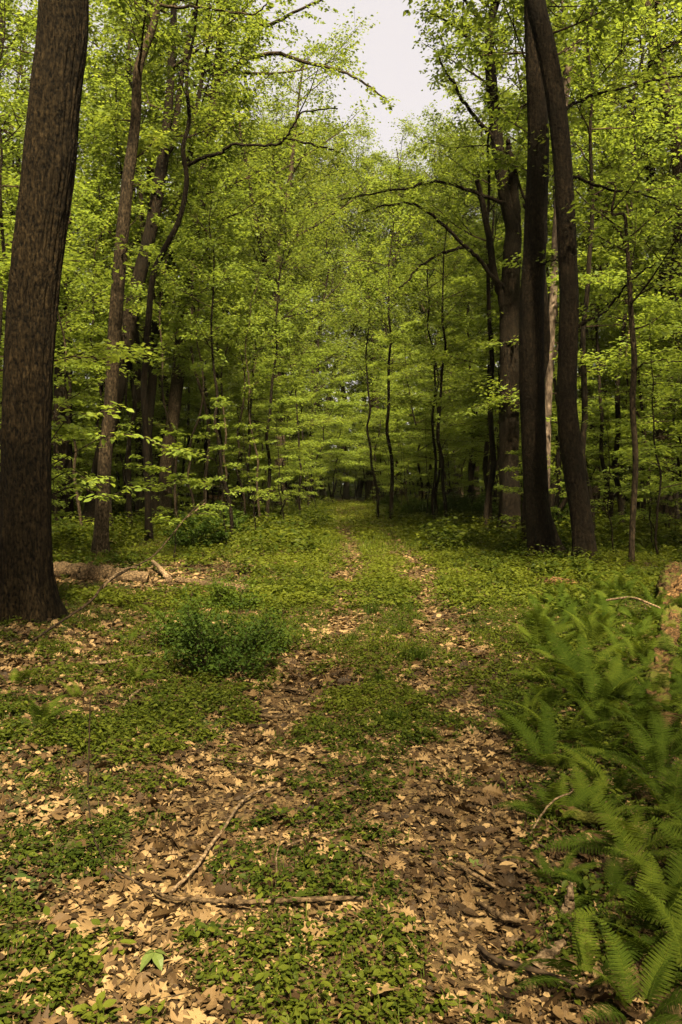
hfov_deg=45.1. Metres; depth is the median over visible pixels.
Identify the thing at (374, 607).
grass tuft
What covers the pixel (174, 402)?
forest tree
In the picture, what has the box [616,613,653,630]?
fern
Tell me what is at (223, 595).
shrub
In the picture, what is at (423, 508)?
shrub
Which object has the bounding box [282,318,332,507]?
young tree
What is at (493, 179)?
young tree
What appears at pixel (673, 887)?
fern
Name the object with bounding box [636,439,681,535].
sapling
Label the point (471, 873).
stick
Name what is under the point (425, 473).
understory tree
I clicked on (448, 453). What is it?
understory tree
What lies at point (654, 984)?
fern
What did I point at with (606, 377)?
understory tree
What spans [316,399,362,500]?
understory tree
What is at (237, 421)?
understory tree
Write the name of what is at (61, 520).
sapling
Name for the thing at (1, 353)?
understory tree
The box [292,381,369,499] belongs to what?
understory tree
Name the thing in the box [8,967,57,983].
fallen leaf
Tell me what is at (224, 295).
forest tree
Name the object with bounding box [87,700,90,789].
upright stem
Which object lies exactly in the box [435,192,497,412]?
forest tree
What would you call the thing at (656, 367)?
understory tree
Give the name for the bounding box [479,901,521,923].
stick
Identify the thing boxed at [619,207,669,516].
young tree
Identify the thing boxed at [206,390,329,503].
understory tree
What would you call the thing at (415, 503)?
shrub
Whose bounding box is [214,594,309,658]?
shrub
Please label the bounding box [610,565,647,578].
fern
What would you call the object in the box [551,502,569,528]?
shrub
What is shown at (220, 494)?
forest tree
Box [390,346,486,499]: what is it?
understory tree
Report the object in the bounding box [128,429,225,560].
sapling
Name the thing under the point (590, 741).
fern
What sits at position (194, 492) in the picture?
sapling
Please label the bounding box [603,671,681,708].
fern
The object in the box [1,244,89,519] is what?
young tree
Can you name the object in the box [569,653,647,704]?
fern
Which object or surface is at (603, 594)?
fern
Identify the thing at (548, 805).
stick
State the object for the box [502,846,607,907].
fern
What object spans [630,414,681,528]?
sapling
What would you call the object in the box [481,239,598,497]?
forest tree
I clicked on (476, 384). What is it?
understory tree
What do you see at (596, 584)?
fern
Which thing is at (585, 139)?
young tree
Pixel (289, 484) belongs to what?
forest tree
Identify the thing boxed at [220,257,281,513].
young tree
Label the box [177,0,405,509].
forest tree
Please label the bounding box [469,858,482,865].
fallen leaf
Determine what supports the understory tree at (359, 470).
on the ground at (128, 837)
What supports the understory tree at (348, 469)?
on the ground at (128, 837)
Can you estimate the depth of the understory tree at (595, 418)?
26.89 m
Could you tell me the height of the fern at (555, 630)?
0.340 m
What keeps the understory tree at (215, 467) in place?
on the ground at (128, 837)
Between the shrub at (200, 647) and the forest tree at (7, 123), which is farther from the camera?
the forest tree at (7, 123)
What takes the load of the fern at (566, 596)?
on the ground at (128, 837)
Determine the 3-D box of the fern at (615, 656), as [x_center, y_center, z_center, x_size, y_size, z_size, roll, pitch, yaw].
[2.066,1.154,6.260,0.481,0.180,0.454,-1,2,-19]
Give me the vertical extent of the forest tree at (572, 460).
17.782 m
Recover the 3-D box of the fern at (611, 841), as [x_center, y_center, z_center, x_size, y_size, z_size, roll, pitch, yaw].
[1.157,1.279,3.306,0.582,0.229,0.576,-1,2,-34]
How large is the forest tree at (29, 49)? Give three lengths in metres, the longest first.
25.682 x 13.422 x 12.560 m
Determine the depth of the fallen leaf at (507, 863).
3.24 m
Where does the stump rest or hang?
on the ground at (128, 837)
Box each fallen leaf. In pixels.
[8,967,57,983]
[300,922,334,933]
[400,922,429,931]
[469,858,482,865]
[499,861,516,866]
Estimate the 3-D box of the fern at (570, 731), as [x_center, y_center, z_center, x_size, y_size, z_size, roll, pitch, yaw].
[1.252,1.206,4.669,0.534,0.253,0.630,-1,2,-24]
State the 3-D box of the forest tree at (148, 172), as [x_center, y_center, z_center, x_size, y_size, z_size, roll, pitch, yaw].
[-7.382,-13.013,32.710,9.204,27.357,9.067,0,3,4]
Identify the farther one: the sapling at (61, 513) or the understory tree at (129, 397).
the understory tree at (129, 397)
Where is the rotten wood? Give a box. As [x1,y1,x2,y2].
[535,576,578,586]
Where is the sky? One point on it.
(392, 66)
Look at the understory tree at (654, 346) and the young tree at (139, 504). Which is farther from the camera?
the young tree at (139, 504)
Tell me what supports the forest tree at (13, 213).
on the ground at (128, 837)
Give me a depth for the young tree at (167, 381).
31.19 m
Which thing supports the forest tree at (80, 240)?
on the ground at (128, 837)
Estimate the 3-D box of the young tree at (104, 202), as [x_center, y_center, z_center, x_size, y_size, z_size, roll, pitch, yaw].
[-8.827,-6.288,26.623,4.349,14.355,4.281,0,2,-4]
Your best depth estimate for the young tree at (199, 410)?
40.48 m
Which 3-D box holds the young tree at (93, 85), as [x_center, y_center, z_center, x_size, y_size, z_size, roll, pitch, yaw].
[-6.321,-6.416,24.709,4.299,14.634,4.857,1,2,25]
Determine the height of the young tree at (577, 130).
17.168 m
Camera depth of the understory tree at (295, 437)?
65.97 m
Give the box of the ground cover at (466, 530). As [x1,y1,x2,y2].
[0,494,681,1023]
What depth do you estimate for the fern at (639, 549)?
16.55 m
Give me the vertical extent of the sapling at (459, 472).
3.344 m
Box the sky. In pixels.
[0,0,680,487]
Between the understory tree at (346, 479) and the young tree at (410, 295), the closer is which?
the young tree at (410, 295)
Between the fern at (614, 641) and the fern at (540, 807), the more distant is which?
the fern at (614, 641)
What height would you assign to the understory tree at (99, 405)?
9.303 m
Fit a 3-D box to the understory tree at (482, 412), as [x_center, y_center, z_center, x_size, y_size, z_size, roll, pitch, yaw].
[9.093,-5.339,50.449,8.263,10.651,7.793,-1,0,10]
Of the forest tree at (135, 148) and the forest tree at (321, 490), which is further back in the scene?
the forest tree at (321, 490)
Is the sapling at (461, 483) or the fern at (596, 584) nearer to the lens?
the fern at (596, 584)
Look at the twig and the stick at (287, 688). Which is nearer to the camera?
the twig
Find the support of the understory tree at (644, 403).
on the ground at (128, 837)
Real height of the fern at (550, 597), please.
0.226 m
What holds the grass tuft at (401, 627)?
on the path
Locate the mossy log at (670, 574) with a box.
[644,561,681,715]
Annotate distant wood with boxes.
[2,284,652,496]
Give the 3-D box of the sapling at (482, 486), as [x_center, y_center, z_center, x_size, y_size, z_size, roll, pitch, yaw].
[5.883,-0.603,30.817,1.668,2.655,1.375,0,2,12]
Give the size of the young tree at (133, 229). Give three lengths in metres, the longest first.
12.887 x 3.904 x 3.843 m
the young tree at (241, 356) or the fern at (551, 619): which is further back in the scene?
the young tree at (241, 356)
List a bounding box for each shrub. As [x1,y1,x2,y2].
[141,577,230,645]
[153,587,290,681]
[159,510,229,548]
[188,500,253,533]
[191,573,266,610]
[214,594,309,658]
[288,496,306,505]
[399,494,430,513]
[414,491,465,516]
[437,490,485,518]
[467,493,498,519]
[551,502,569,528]
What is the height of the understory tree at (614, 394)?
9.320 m
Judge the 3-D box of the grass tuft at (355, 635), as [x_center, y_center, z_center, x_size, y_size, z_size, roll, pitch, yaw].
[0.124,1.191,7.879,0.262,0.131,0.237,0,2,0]
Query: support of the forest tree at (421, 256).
on the ground at (128, 837)
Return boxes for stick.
[89,654,151,664]
[122,687,143,705]
[150,888,362,904]
[169,785,271,894]
[211,758,272,771]
[258,713,294,717]
[272,686,307,693]
[287,826,350,845]
[346,843,380,863]
[449,860,499,890]
[477,944,593,992]
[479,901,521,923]
[528,788,572,835]
[606,596,660,608]
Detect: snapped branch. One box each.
[531,939,565,969]
[559,882,574,921]
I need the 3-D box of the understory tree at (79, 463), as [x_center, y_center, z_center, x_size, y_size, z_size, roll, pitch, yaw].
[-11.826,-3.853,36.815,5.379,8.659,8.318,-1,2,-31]
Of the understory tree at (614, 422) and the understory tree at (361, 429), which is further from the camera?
the understory tree at (361, 429)
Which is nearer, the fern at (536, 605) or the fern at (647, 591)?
the fern at (536, 605)
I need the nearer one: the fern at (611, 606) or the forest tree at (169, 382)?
the fern at (611, 606)
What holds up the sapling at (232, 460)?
on the ground at (128, 837)
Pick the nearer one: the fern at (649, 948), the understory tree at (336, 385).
the fern at (649, 948)
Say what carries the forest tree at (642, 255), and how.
on the ground at (128, 837)
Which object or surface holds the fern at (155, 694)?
on the ground at (128, 837)
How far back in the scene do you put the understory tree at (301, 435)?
69.40 m
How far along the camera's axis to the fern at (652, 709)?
5.00 m
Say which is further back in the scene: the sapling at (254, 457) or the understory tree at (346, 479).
the understory tree at (346, 479)
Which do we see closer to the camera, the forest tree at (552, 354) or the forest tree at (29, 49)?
the forest tree at (552, 354)
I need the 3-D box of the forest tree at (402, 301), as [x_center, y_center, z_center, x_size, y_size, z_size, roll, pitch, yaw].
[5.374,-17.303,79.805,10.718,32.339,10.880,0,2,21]
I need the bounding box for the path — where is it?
[1,499,576,1023]
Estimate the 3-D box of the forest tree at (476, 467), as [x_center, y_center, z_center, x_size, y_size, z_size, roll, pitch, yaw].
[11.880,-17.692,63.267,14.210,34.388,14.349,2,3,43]
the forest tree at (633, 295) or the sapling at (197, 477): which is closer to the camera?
the sapling at (197, 477)
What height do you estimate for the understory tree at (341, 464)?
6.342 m
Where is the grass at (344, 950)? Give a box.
[0,500,681,1023]
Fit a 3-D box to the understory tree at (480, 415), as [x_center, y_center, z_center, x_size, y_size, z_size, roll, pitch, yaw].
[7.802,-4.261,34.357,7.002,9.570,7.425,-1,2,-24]
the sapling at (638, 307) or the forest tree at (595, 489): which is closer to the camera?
the sapling at (638, 307)
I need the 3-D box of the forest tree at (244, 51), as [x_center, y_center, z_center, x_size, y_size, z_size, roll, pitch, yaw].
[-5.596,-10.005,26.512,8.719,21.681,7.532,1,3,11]
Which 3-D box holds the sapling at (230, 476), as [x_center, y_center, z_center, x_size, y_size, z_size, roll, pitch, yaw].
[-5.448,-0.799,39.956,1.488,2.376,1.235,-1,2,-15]
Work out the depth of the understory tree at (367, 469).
69.96 m
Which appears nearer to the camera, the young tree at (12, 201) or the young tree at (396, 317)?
the young tree at (12, 201)
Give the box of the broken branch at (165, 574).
[151,560,171,581]
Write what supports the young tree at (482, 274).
on the ground at (128, 837)
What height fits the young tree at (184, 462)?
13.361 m
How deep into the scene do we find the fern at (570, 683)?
5.73 m
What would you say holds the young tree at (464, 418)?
on the ground at (128, 837)
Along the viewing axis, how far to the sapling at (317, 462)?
53.12 m
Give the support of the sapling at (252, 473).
on the ground at (128, 837)
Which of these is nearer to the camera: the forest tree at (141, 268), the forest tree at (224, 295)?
the forest tree at (141, 268)
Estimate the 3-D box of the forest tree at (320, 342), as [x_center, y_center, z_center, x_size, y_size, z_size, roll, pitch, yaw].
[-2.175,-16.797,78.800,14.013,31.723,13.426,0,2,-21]
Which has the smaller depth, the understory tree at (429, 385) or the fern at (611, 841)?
the fern at (611, 841)
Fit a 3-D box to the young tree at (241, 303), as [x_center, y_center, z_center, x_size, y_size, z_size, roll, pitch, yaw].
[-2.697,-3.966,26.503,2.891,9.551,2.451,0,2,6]
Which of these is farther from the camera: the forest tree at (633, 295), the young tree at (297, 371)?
the forest tree at (633, 295)
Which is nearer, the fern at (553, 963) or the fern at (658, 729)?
the fern at (553, 963)
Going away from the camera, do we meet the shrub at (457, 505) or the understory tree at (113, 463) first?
the shrub at (457, 505)
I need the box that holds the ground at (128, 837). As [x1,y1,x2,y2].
[0,489,681,1023]
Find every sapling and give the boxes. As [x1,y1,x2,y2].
[0,422,74,526]
[51,377,195,501]
[51,437,91,527]
[51,456,69,507]
[51,461,75,516]
[73,424,120,494]
[79,436,126,504]
[125,454,172,514]
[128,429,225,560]
[131,461,167,507]
[157,476,195,516]
[173,457,210,509]
[173,470,203,511]
[180,393,252,544]
[186,458,216,506]
[188,466,216,500]
[214,423,274,529]
[216,472,241,499]
[228,448,266,524]
[229,398,296,519]
[244,443,272,487]
[251,464,288,510]
[259,443,296,511]
[270,489,283,509]
[280,448,327,509]
[281,450,323,513]
[286,484,307,506]
[295,453,328,507]
[298,439,325,487]
[369,464,387,503]
[376,456,395,495]
[381,419,426,516]
[386,432,418,505]
[408,409,469,514]
[414,471,448,501]
[419,426,462,485]
[445,456,467,496]
[452,472,470,500]
[474,471,483,494]
[475,390,563,483]
[477,462,498,508]
[494,450,561,520]
[547,463,569,527]
[578,397,655,551]
[598,449,657,540]
[608,302,681,554]
[610,454,674,543]
[623,440,681,550]
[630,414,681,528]
[631,393,681,484]
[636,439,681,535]
[637,478,665,518]
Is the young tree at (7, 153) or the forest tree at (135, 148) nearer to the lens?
the forest tree at (135, 148)
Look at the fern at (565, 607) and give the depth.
8.97 m
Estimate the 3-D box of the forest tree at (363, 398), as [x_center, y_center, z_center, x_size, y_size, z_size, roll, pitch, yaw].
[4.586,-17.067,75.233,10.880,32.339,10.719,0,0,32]
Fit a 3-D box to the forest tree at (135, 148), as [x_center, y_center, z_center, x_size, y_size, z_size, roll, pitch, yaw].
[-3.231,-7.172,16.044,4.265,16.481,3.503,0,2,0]
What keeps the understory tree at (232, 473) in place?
on the ground at (128, 837)
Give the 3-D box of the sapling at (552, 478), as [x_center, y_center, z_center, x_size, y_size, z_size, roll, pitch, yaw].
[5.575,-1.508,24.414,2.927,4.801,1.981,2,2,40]
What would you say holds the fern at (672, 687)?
on the ground at (128, 837)
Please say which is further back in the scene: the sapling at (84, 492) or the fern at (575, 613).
the sapling at (84, 492)
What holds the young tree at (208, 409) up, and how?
on the ground at (128, 837)
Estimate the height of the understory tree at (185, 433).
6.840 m
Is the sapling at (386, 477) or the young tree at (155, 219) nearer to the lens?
the young tree at (155, 219)
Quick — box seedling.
[139,948,168,971]
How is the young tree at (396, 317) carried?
on the ground at (128, 837)
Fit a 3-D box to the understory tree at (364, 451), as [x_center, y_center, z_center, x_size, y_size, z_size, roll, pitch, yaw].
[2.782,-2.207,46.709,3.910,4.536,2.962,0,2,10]
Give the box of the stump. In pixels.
[664,574,681,603]
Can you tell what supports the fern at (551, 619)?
on the ground at (128, 837)
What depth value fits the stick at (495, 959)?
2.52 m
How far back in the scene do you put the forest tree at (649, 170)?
28.78 m
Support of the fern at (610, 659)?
on the ground at (128, 837)
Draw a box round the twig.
[275,833,282,884]
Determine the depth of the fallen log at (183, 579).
12.23 m
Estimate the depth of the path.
3.42 m
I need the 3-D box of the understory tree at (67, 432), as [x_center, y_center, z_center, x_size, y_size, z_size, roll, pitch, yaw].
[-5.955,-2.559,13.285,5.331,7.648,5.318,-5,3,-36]
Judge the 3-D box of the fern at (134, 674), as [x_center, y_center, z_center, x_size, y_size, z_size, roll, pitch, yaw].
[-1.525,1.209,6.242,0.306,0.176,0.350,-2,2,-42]
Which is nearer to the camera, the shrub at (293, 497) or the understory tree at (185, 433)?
the understory tree at (185, 433)
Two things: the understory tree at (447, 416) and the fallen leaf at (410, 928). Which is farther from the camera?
the understory tree at (447, 416)
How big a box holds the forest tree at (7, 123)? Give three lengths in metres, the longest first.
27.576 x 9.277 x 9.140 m
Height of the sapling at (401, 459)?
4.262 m
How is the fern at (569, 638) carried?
on the ground at (128, 837)
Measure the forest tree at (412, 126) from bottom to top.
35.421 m
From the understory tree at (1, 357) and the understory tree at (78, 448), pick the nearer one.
the understory tree at (1, 357)
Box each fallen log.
[53,561,149,582]
[176,577,250,594]
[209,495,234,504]
[513,800,622,826]
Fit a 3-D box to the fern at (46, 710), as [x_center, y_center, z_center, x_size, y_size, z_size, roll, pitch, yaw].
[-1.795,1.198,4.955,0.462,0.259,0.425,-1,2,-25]
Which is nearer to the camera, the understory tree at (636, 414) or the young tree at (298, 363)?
the understory tree at (636, 414)
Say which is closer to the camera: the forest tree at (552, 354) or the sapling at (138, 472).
the forest tree at (552, 354)
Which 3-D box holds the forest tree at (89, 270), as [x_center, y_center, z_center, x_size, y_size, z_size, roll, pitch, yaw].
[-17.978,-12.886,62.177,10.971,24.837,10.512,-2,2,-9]
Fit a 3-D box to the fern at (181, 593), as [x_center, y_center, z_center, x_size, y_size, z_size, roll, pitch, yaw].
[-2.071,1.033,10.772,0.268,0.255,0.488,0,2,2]
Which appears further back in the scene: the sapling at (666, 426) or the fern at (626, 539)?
the sapling at (666, 426)
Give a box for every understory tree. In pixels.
[0,218,151,461]
[0,222,106,415]
[0,232,168,447]
[0,280,79,435]
[0,314,212,498]
[0,337,53,454]
[0,394,93,482]
[51,330,134,457]
[51,343,131,499]
[52,389,85,476]
[53,328,188,507]
[53,373,121,506]
[72,397,163,487]
[72,411,123,488]
[73,385,132,464]
[80,360,222,472]
[81,427,123,483]
[82,388,178,515]
[120,376,218,480]
[124,369,236,508]
[156,285,345,523]
[159,340,260,494]
[177,409,247,477]
[178,388,240,484]
[180,363,297,506]
[181,357,291,504]
[184,374,265,487]
[185,337,310,508]
[196,412,244,504]
[202,405,237,497]
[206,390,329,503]
[218,418,272,505]
[223,384,342,504]
[227,374,366,520]
[259,392,331,483]
[264,390,329,492]
[274,369,370,503]
[283,398,347,503]
[285,399,352,485]
[289,432,325,499]
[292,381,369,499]
[295,433,342,499]
[297,421,345,500]
[298,409,381,498]
[308,395,370,505]
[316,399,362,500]
[318,425,363,500]
[327,444,362,498]
[331,409,383,500]
[333,371,423,502]
[335,399,404,500]
[335,410,385,500]
[345,408,413,477]
[348,445,372,478]
[350,320,478,499]
[351,405,414,484]
[351,431,398,499]
[352,417,386,476]
[352,428,386,497]
[355,403,408,497]
[355,433,418,503]
[357,321,483,499]
[371,387,444,496]
[373,311,496,516]
[378,375,496,492]
[384,398,427,495]
[389,262,588,508]
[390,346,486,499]
[394,452,422,495]
[396,378,483,503]
[400,382,487,494]
[403,419,464,492]
[407,388,480,481]
[407,446,457,491]
[409,304,578,475]
[414,429,482,497]
[422,292,614,458]
[423,208,681,521]
[426,366,521,503]
[437,308,618,448]
[446,410,482,492]
[449,349,552,475]
[463,357,577,447]
[519,376,614,486]
[519,384,640,479]
[550,283,681,526]
[551,335,681,498]
[554,405,632,492]
[577,324,681,424]
[578,338,651,495]
[578,391,637,506]
[585,410,655,513]
[587,318,678,475]
[591,362,658,503]
[591,372,656,512]
[592,338,662,456]
[600,322,681,439]
[602,296,681,429]
[611,295,681,495]
[614,277,681,423]
[616,298,681,460]
[635,280,681,435]
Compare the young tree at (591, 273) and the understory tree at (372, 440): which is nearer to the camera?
the young tree at (591, 273)
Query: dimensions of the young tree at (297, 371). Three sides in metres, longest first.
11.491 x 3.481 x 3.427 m
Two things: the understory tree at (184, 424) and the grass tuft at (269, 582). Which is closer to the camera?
the grass tuft at (269, 582)
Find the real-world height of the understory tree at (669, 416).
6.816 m
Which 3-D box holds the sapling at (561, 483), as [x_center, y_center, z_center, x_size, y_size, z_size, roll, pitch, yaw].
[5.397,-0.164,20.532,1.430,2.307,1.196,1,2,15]
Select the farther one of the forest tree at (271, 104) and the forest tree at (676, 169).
the forest tree at (271, 104)
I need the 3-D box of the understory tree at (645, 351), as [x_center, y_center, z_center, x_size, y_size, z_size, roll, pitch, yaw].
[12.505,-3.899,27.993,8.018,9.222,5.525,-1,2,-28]
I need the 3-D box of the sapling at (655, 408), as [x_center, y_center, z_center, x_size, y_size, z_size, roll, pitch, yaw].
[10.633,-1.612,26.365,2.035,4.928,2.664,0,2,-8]
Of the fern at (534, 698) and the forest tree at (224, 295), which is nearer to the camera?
the fern at (534, 698)
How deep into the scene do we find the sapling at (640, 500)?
23.43 m
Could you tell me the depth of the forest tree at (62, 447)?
27.64 m
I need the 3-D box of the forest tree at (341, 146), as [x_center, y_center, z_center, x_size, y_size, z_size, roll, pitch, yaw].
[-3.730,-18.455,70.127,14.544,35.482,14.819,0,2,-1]
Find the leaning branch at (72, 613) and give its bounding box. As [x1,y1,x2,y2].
[11,500,203,653]
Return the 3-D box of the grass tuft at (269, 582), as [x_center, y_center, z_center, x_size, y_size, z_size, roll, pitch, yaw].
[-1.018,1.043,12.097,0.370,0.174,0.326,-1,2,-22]
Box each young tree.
[0,0,92,426]
[0,140,78,347]
[0,178,80,499]
[1,135,21,343]
[1,178,14,342]
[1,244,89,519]
[2,103,120,522]
[56,167,134,528]
[56,194,136,530]
[66,121,178,454]
[72,31,221,526]
[72,308,85,493]
[73,237,144,394]
[78,202,180,518]
[99,204,194,378]
[101,134,224,526]
[103,184,222,517]
[131,84,257,523]
[135,157,252,539]
[149,105,266,511]
[155,318,194,477]
[158,229,243,517]
[163,169,259,503]
[164,243,246,512]
[165,216,264,509]
[182,359,214,505]
[183,317,224,506]
[184,257,250,504]
[184,313,246,510]
[185,333,234,480]
[195,225,288,523]
[207,181,323,518]
[216,241,300,521]
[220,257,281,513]
[225,313,281,508]
[235,247,306,501]
[252,269,327,513]
[263,299,323,499]
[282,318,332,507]
[293,319,339,503]
[312,232,396,518]
[316,162,431,518]
[359,263,427,495]
[370,321,421,486]
[372,167,487,519]
[374,336,409,500]
[379,174,485,524]
[406,0,570,533]
[423,82,577,523]
[425,0,646,548]
[434,221,501,502]
[454,363,478,493]
[462,219,522,507]
[468,8,629,508]
[469,226,558,513]
[483,134,599,517]
[497,0,681,537]
[519,413,521,508]
[543,152,681,565]
[546,216,614,368]
[547,106,669,522]
[554,294,630,514]
[569,4,681,528]
[579,178,673,510]
[582,160,669,529]
[589,268,649,418]
[590,248,641,418]
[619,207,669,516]
[653,173,681,357]
[662,102,681,191]
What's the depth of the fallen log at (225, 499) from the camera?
35.91 m
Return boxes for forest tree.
[0,0,32,218]
[0,0,144,522]
[0,0,155,408]
[0,8,118,405]
[1,3,114,220]
[67,0,311,523]
[73,0,209,519]
[73,0,258,487]
[73,0,270,512]
[73,69,184,452]
[73,177,128,383]
[76,0,297,530]
[76,146,223,462]
[80,0,282,556]
[86,0,400,517]
[91,249,212,374]
[139,0,355,542]
[159,296,210,498]
[174,119,264,495]
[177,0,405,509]
[177,142,268,495]
[198,86,328,464]
[199,188,282,496]
[200,234,283,503]
[206,84,345,506]
[221,88,379,498]
[230,113,380,498]
[232,87,382,419]
[242,117,358,498]
[252,158,378,500]
[273,212,377,494]
[280,228,378,501]
[287,167,418,499]
[295,130,407,496]
[311,110,461,497]
[315,169,445,499]
[317,117,449,494]
[319,156,419,497]
[322,259,425,499]
[330,0,578,538]
[340,146,437,453]
[355,117,494,497]
[355,170,433,427]
[365,170,450,494]
[374,161,480,466]
[382,99,523,496]
[382,215,483,489]
[384,118,479,492]
[392,135,486,494]
[395,81,570,497]
[402,0,681,563]
[407,135,513,497]
[421,0,681,513]
[427,56,602,499]
[428,165,524,504]
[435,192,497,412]
[453,105,582,428]
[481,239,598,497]
[500,0,681,525]
[504,26,681,516]
[519,0,584,561]
[545,0,606,500]
[545,0,681,516]
[548,50,669,506]
[554,156,672,507]
[581,0,681,506]
[595,149,671,486]
[597,49,681,396]
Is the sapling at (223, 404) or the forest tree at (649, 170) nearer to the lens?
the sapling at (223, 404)
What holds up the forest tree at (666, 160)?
on the ground at (128, 837)
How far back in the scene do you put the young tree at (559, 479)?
23.08 m
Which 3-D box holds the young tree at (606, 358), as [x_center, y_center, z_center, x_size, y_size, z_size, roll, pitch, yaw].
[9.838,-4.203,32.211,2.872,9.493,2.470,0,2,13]
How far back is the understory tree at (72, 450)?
39.77 m
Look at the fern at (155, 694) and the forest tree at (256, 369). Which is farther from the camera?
the forest tree at (256, 369)
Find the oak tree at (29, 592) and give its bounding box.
[0,0,88,625]
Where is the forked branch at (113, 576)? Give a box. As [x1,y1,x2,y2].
[102,566,136,588]
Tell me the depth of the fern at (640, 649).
6.41 m
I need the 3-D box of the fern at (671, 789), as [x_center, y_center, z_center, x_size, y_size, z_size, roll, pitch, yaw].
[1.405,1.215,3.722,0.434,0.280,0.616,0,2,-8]
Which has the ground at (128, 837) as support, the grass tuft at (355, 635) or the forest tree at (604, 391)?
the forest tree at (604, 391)
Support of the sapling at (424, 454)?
on the ground at (128, 837)
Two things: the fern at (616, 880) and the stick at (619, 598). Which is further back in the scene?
the stick at (619, 598)
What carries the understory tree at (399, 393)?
on the ground at (128, 837)
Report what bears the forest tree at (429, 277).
on the ground at (128, 837)
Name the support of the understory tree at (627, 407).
on the ground at (128, 837)
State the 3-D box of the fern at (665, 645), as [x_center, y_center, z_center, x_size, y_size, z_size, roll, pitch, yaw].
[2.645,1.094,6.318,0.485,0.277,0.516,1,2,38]
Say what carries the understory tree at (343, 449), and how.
on the ground at (128, 837)
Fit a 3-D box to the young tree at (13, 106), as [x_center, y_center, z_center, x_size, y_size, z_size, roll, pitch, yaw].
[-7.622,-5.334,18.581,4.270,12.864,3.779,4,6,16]
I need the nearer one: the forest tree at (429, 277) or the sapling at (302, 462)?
the sapling at (302, 462)
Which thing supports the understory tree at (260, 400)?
on the ground at (128, 837)
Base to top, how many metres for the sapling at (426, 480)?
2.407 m
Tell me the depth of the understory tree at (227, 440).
62.23 m
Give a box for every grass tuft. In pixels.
[262,578,280,588]
[272,584,295,596]
[311,584,333,596]
[345,631,363,641]
[358,600,383,614]
[363,667,391,684]
[372,705,410,724]
[392,622,410,631]
[396,602,418,612]
[397,641,433,663]
[434,574,449,585]
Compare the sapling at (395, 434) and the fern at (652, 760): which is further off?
the sapling at (395, 434)
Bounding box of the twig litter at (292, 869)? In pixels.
[0,587,681,1023]
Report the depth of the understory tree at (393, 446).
52.48 m
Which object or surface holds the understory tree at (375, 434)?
on the ground at (128, 837)
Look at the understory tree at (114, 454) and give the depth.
33.23 m
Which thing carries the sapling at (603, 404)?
on the ground at (128, 837)
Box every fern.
[0,667,46,685]
[13,694,82,728]
[52,680,108,698]
[117,630,139,644]
[122,658,165,681]
[132,599,168,618]
[132,679,170,702]
[174,583,188,599]
[485,711,554,733]
[489,688,555,716]
[492,773,601,822]
[496,706,604,769]
[498,699,626,742]
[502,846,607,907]
[503,610,574,641]
[503,659,576,681]
[508,602,561,649]
[510,899,663,994]
[513,613,561,637]
[517,602,559,623]
[517,662,585,688]
[518,680,596,708]
[519,592,561,616]
[523,697,582,734]
[526,646,584,665]
[532,630,589,656]
[535,785,681,862]
[536,580,576,596]
[539,590,576,605]
[540,591,575,616]
[540,630,638,681]
[540,831,657,922]
[541,602,575,631]
[542,742,673,796]
[543,675,620,716]
[544,639,600,673]
[544,663,603,694]
[544,720,676,760]
[545,665,658,708]
[547,585,596,607]
[552,854,681,942]
[556,758,659,817]
[557,594,588,614]
[559,622,604,640]
[562,606,633,645]
[563,593,627,614]
[567,608,605,622]
[569,563,611,581]
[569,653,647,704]
[571,578,602,596]
[572,920,681,1023]
[575,697,635,735]
[577,615,631,633]
[584,721,681,780]
[586,884,681,983]
[589,585,632,599]
[589,592,633,623]
[589,655,643,674]
[591,589,635,619]
[592,622,650,663]
[593,589,634,604]
[594,580,640,589]
[595,652,678,686]
[595,692,681,730]
[596,535,628,548]
[598,900,681,935]
[599,574,640,592]
[600,635,678,664]
[600,649,681,681]
[600,704,681,759]
[602,622,674,643]
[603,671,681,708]
[603,814,681,904]
[604,625,658,638]
[607,751,681,815]
[608,687,681,718]
[609,656,640,700]
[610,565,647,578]
[611,599,652,621]
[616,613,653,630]
[622,667,681,698]
[624,579,657,600]
[627,538,653,552]
[628,692,681,727]
[629,590,678,613]
[629,624,652,648]
[630,709,681,743]
[631,600,679,624]
[634,566,658,579]
[641,608,681,637]
[645,762,681,786]
[650,533,675,548]
[652,816,681,859]
[654,793,681,829]
[655,593,681,607]
[655,656,681,680]
[658,630,681,668]
[661,635,681,658]
[668,668,681,703]
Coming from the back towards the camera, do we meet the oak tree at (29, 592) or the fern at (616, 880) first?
the oak tree at (29, 592)
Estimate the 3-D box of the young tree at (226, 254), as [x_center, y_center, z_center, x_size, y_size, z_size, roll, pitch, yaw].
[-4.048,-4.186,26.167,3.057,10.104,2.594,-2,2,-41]
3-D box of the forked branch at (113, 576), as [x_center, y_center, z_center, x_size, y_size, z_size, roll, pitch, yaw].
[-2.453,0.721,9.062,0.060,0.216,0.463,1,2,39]
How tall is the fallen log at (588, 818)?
0.065 m
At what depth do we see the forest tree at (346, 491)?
70.86 m
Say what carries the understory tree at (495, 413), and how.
on the ground at (128, 837)
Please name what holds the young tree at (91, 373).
on the ground at (128, 837)
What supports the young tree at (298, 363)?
on the ground at (128, 837)
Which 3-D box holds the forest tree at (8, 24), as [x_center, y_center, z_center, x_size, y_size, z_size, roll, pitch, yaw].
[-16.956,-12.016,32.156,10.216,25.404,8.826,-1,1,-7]
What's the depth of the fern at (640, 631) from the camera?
7.51 m

